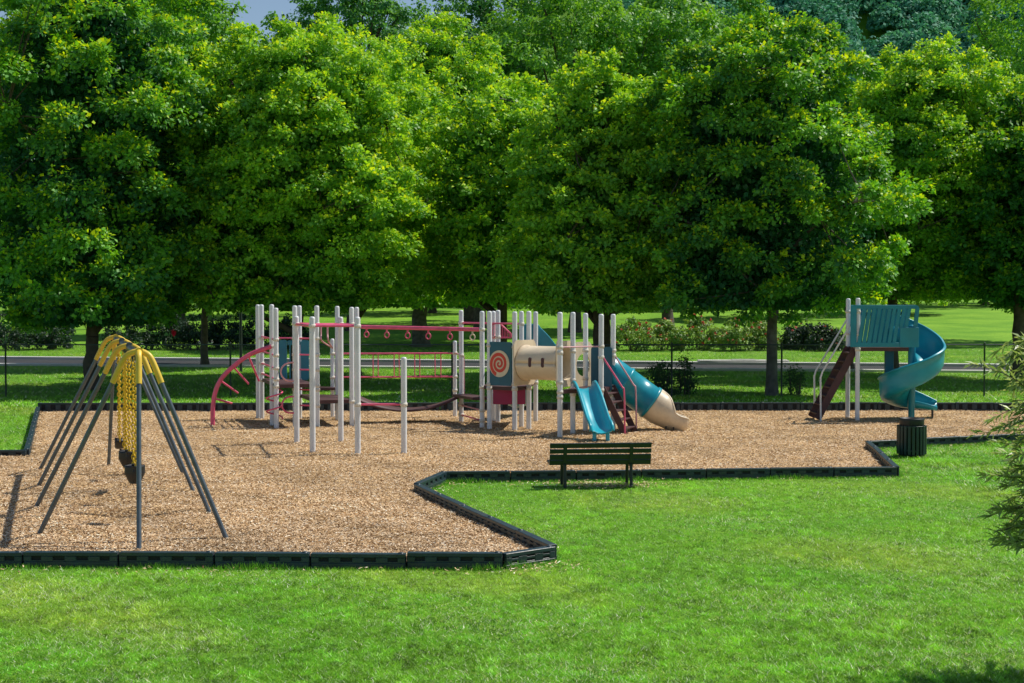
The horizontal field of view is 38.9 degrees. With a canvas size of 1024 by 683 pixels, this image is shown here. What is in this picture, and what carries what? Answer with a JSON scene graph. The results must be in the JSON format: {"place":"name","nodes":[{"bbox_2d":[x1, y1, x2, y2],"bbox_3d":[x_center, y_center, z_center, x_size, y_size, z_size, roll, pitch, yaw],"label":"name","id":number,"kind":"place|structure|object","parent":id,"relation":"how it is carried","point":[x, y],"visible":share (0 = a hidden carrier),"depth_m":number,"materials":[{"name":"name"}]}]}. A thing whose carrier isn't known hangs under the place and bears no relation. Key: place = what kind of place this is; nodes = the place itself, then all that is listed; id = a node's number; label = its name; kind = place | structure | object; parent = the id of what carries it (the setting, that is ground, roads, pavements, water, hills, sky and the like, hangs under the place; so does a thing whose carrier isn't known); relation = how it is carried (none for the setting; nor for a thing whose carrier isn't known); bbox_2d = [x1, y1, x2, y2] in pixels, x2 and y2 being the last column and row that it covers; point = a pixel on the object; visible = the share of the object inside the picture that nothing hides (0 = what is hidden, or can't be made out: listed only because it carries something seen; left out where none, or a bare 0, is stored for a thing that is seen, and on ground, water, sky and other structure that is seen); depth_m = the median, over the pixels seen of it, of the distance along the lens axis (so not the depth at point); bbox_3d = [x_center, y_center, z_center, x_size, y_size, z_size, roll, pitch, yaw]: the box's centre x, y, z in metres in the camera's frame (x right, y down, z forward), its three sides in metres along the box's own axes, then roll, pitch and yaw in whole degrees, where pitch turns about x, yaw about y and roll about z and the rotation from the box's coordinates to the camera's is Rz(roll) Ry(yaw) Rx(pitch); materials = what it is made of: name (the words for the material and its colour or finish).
{"place":"outdoors","nodes":[
{"label":"outdoors","id":0,"kind":"place"},
{"bbox_2d":[0,0,538,50],"label":"sky","id":1,"kind":"structure","parent":0,"point":[259,9],"materials":[{"name":"blue"}]},
{"bbox_2d":[0,363,1009,372],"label":"pavement","id":2,"kind":"structure","parent":0,"point":[578,368],"depth_m":69.53,"materials":[{"name":"concrete"}]},
{"bbox_2d":[0,0,1023,682],"bbox_3d":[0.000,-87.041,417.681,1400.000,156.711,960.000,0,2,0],"label":"ground","id":3,"kind":"structure","parent":0,"point":[972,322],"depth_m":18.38,"materials":[{"name":"green plant"}]},
{"bbox_2d":[0,314,44,349],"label":"shrub","id":4,"kind":"object","parent":3,"relation":"on","point":[14,336],"visible":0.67,"depth_m":93.34,"materials":[{"name":"green plant"}]},
{"bbox_2d":[0,157,77,294],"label":"lawn tree","id":5,"kind":"object","parent":3,"relation":"on","point":[24,218],"depth_m":147.47,"materials":[{"name":"green plant"}]},
{"bbox_2d":[22,326,75,349],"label":"shrub","id":6,"kind":"object","parent":3,"relation":"on","point":[50,338],"visible":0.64,"depth_m":94.48,"materials":[{"name":"green plant"}]},
{"bbox_2d":[100,324,156,350],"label":"shrub","id":7,"kind":"object","parent":3,"relation":"on","point":[147,338],"visible":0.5,"depth_m":93.40,"materials":[{"name":"green plant"}]},
{"bbox_2d":[0,0,287,390],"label":"maple tree","id":8,"kind":"object","parent":3,"relation":"on","point":[53,103],"visible":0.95,"depth_m":50.22,"materials":[{"name":"green plant"}]},
{"bbox_2d":[143,314,192,349],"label":"shrub","id":9,"kind":"object","parent":3,"relation":"on","point":[170,340],"visible":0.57,"depth_m":94.39,"materials":[{"name":"green plant"}]},
{"bbox_2d":[99,0,250,325],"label":"tall tree","id":10,"kind":"object","parent":3,"relation":"on","point":[220,27],"visible":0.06,"depth_m":109.35,"materials":[{"name":"green plant"}]},
{"bbox_2d":[124,38,258,364],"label":"shade tree","id":11,"kind":"object","parent":3,"relation":"on","point":[204,337],"visible":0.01,"depth_m":71.91,"materials":[{"name":"green plant"}]},
{"bbox_2d":[175,311,226,350],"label":"shrub","id":12,"kind":"object","parent":3,"relation":"on","point":[192,326],"visible":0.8,"depth_m":93.73,"materials":[{"name":"green plant"}]},
{"bbox_2d":[208,312,268,350],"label":"shrub","id":13,"kind":"object","parent":3,"relation":"on","point":[231,337],"visible":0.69,"depth_m":94.39,"materials":[{"name":"green plant"}]},
{"bbox_2d":[239,310,242,371],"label":"pole","id":14,"kind":"object","parent":3,"relation":"on","point":[240,336],"visible":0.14,"depth_m":66.39,"materials":[{"name":"metal"}]},
{"bbox_2d":[255,312,308,349],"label":"shrub","id":15,"kind":"object","parent":3,"relation":"on","point":[286,320],"visible":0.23,"depth_m":93.77,"materials":[{"name":"green plant"}]},
{"bbox_2d":[136,11,436,378],"bbox_3d":[-8.715,-5.291,55.353,12.017,14.671,11.940,0,2,0],"label":"shade tree","id":16,"kind":"object","parent":3,"relation":"on","point":[312,231],"visible":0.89,"depth_m":52.26,"materials":[{"name":"green plant"}]},
{"bbox_2d":[260,0,422,330],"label":"tall tree","id":17,"kind":"object","parent":3,"relation":"on","point":[353,12],"visible":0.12,"depth_m":115.89,"materials":[{"name":"green plant"}]},
{"bbox_2d":[324,22,470,375],"bbox_3d":[-6.955,-5.996,63.526,10.650,15.400,11.033,1,2,26],"label":"shade tree","id":18,"kind":"object","parent":3,"relation":"on","point":[416,138],"visible":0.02,"depth_m":61.81,"materials":[{"name":"green plant"}]},
{"bbox_2d":[428,307,436,312],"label":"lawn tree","id":19,"kind":"object","parent":3,"relation":"on","point":[433,310],"depth_m":149.57,"materials":[{"name":"green plant"}]},
{"bbox_2d":[347,8,538,346],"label":"shade tree","id":20,"kind":"object","parent":3,"relation":"on","point":[442,57],"visible":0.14,"depth_m":95.91,"materials":[{"name":"green plant"}]},
{"bbox_2d":[460,88,474,324],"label":"shade tree","id":21,"kind":"object","parent":3,"relation":"on","point":[469,313],"depth_m":127.50,"materials":[{"name":"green plant"}]},
{"bbox_2d":[400,0,554,327],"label":"tall tree","id":22,"kind":"object","parent":3,"relation":"on","point":[480,9],"visible":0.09,"depth_m":120.16,"materials":[{"name":"green plant"}]},
{"bbox_2d":[399,64,565,341],"bbox_3d":[-0.189,-4.630,58.167,8.873,12.919,9.323,0,2,0],"label":"shade tree","id":23,"kind":"object","parent":3,"relation":"on","point":[462,246],"visible":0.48,"depth_m":56.28,"materials":[{"name":"green plant"}]},
{"bbox_2d":[0,356,999,366],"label":"kerb","id":24,"kind":"structure","parent":3,"relation":"on","point":[466,361],"depth_m":76.57,"materials":[{"name":"concrete"}]},
{"bbox_2d":[697,359,788,363],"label":"storm drain slab","id":25,"kind":"structure","parent":24,"relation":"on","point":[731,360],"depth_m":74.11,"materials":[{"name":"concrete"}]},
{"bbox_2d":[0,359,1009,369],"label":"road","id":26,"kind":"structure","parent":3,"relation":"on","point":[69,361],"depth_m":74.13,"materials":[{"name":"grey asphalt"}]},
{"bbox_2d":[0,342,1021,396],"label":"chain link fence","id":27,"kind":"object","parent":3,"relation":"on","point":[451,362],"visible":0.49,"depth_m":49.31,"materials":[{"name":"metal"}]},
{"bbox_2d":[0,402,1023,569],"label":"playground border","id":28,"kind":"object","parent":3,"relation":"on","point":[542,549],"visible":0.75,"depth_m":26.19,"materials":[{"name":"black plastic"}]},
{"bbox_2d":[473,0,688,332],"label":"tall tree","id":29,"kind":"object","parent":3,"relation":"on","point":[508,33],"visible":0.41,"depth_m":113.19,"materials":[{"name":"green plant"}]},
{"bbox_2d":[547,442,651,487],"bbox_3d":[1.538,2.185,25.669,1.800,0.829,0.549,0,2,-5],"label":"park bench","id":30,"kind":"object","parent":3,"relation":"on","point":[564,457],"visible":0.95,"depth_m":25.46,"materials":[{"name":"paint"}]},
{"bbox_2d":[484,46,715,345],"bbox_3d":[3.239,-4.241,51.953,8.558,12.475,8.780,0,2,0],"label":"shade tree","id":31,"kind":"object","parent":3,"relation":"on","point":[571,193],"visible":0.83,"depth_m":49.90,"materials":[{"name":"green plant"}]},
{"bbox_2d":[610,315,662,351],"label":"rose bush","id":32,"kind":"object","parent":3,"relation":"on","point":[624,331],"visible":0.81,"depth_m":92.45,"materials":[{"name":"green plant"}]},
{"bbox_2d":[589,0,736,329],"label":"tall tree","id":33,"kind":"object","parent":3,"relation":"on","point":[685,17],"visible":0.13,"depth_m":116.04,"materials":[{"name":"green plant"}]},
{"bbox_2d":[643,359,682,394],"bbox_3d":[5.279,1.348,50.481,1.543,1.527,1.681,0,2,0],"label":"weedy bush","id":34,"kind":"object","parent":3,"relation":"on","point":[661,380],"visible":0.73,"depth_m":50.25,"materials":[{"name":"green plant"}]},
{"bbox_2d":[603,73,724,346],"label":"shade tree","id":35,"kind":"object","parent":3,"relation":"on","point":[607,327],"visible":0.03,"depth_m":65.92,"materials":[{"name":"green plant"}]},
{"bbox_2d":[640,318,688,350],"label":"rose bush","id":36,"kind":"object","parent":3,"relation":"on","point":[666,330],"visible":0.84,"depth_m":92.98,"materials":[{"name":"green plant"}]},
{"bbox_2d":[673,349,699,394],"bbox_3d":[6.074,1.127,50.749,1.034,1.712,1.211,0,2,0],"label":"weedy bush","id":37,"kind":"object","parent":3,"relation":"on","point":[686,378],"visible":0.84,"depth_m":50.56,"materials":[{"name":"green plant"}]},
{"bbox_2d":[670,313,725,350],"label":"rose bush","id":38,"kind":"object","parent":3,"relation":"on","point":[696,325],"visible":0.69,"depth_m":93.89,"materials":[{"name":"green plant"}]},
{"bbox_2d":[705,318,755,351],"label":"rose bush","id":39,"kind":"object","parent":3,"relation":"on","point":[734,335],"visible":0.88,"depth_m":92.47,"materials":[{"name":"green plant"}]},
{"bbox_2d":[741,320,781,350],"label":"rose bush","id":40,"kind":"object","parent":3,"relation":"on","point":[760,328],"visible":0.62,"depth_m":93.20,"materials":[{"name":"green plant"}]},
{"bbox_2d":[609,0,936,395],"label":"maple tree","id":41,"kind":"object","parent":3,"relation":"on","point":[753,109],"visible":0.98,"depth_m":47.73,"materials":[{"name":"green plant"}]},
{"bbox_2d":[778,363,808,395],"bbox_3d":[9.696,1.494,50.189,1.273,1.488,1.043,0,2,0],"label":"weedy bush","id":42,"kind":"object","parent":3,"relation":"on","point":[801,376],"visible":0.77,"depth_m":50.18,"materials":[{"name":"green plant"}]},
{"bbox_2d":[777,318,822,350],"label":"rose bush","id":43,"kind":"object","parent":3,"relation":"on","point":[789,335],"visible":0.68,"depth_m":94.09,"materials":[{"name":"green plant"}]},
{"bbox_2d":[610,0,1023,146],"bbox_3d":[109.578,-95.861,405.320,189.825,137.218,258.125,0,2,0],"label":"wood","id":44,"kind":"object","parent":3,"relation":"on","point":[928,19],"visible":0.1,"depth_m":353.52,"materials":[{"name":"green plant"}]},
{"bbox_2d":[792,322,845,350],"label":"rose bush","id":45,"kind":"object","parent":3,"relation":"on","point":[824,335],"visible":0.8,"depth_m":92.61,"materials":[{"name":"green plant"}]},
{"bbox_2d":[801,80,913,368],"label":"shade tree","id":46,"kind":"object","parent":3,"relation":"on","point":[884,302],"depth_m":68.23,"materials":[{"name":"green plant"}]},
{"bbox_2d":[896,417,926,456],"bbox_3d":[8.427,2.039,30.576,0.614,0.855,0.616,0,2,0],"label":"litter bin","id":47,"kind":"object","parent":3,"relation":"on","point":[912,436],"visible":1,"depth_m":30.34,"materials":[{"name":"green paint"}]},
{"bbox_2d":[810,31,1023,368],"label":"shade tree","id":48,"kind":"object","parent":3,"relation":"on","point":[934,99],"visible":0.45,"depth_m":59.40,"materials":[{"name":"green plant"}]},
{"bbox_2d":[925,87,1023,379],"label":"shade tree","id":49,"kind":"object","parent":3,"relation":"on","point":[1002,287],"visible":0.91,"depth_m":57.06,"materials":[{"name":"green plant"}]},
{"bbox_2d":[961,0,1023,118],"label":"shade tree","id":50,"kind":"object","parent":3,"relation":"on","point":[986,36],"visible":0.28,"depth_m":103.83,"materials":[{"name":"green plant"}]},
{"bbox_2d":[963,332,1023,556],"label":"willow shrub","id":51,"kind":"object","parent":3,"relation":"on","point":[1017,536],"visible":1,"depth_m":12.63,"materials":[{"name":"green plant"}]},
{"bbox_2d":[0,409,1023,580],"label":"wood chip ground","id":52,"kind":"structure","parent":0,"point":[416,463],"depth_m":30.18,"materials":[{"name":"brown wood"}]},
{"bbox_2d":[34,334,228,548],"bbox_3d":[-6.378,1.304,23.514,2.663,2.662,10.054,-1,2,-17],"label":"swing frame","id":53,"kind":"object","parent":52,"relation":"on","point":[141,354],"visible":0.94,"depth_m":22.16,"materials":[{"name":"metal"}]},
{"bbox_2d":[115,344,123,448],"bbox_3d":[-7.090,0.964,26.169,0.155,1.955,0.561,-1,2,-17],"label":"belt swing","id":54,"kind":"object","parent":53,"relation":"hanging from","point":[118,442],"visible":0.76,"depth_m":25.95,"materials":[{"name":"black rubber"}]},
{"bbox_2d":[119,350,128,450],"bbox_3d":[-6.465,1.021,24.179,0.155,1.955,0.561,-1,2,-17],"label":"belt swing","id":55,"kind":"object","parent":53,"relation":"hanging from","point":[123,389],"visible":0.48,"depth_m":24.17,"materials":[{"name":"black rubber"}]},
{"bbox_2d":[118,349,135,467],"bbox_3d":[-6.112,1.039,23.055,0.276,1.927,0.390,0,2,4],"label":"bucket swing","id":56,"kind":"object","parent":53,"relation":"hanging from","point":[125,458],"visible":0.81,"depth_m":22.95,"materials":[{"name":"black rubber"}]},
{"bbox_2d":[124,350,144,483],"bbox_3d":[-5.486,1.096,21.064,0.276,1.927,0.390,0,2,6],"label":"bucket swing","id":57,"kind":"object","parent":53,"relation":"hanging from","point":[130,472],"visible":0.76,"depth_m":21.01,"materials":[{"name":"black rubber"}]},
{"bbox_2d":[210,304,688,453],"bbox_3d":[-1.641,0.679,36.764,10.328,3.239,10.419,-1,2,-28],"label":"climbing structure","id":58,"kind":"object","parent":52,"relation":"on","point":[517,370],"visible":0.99,"depth_m":35.98,"materials":[{"name":"white metal"}]},
{"bbox_2d":[808,298,945,420],"bbox_3d":[9.946,0.520,39.431,3.651,3.403,1.803,0,2,0],"label":"spiral slide","id":59,"kind":"object","parent":52,"relation":"on","point":[890,331],"visible":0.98,"depth_m":38.85,"materials":[{"name":"paint"}]}
]}

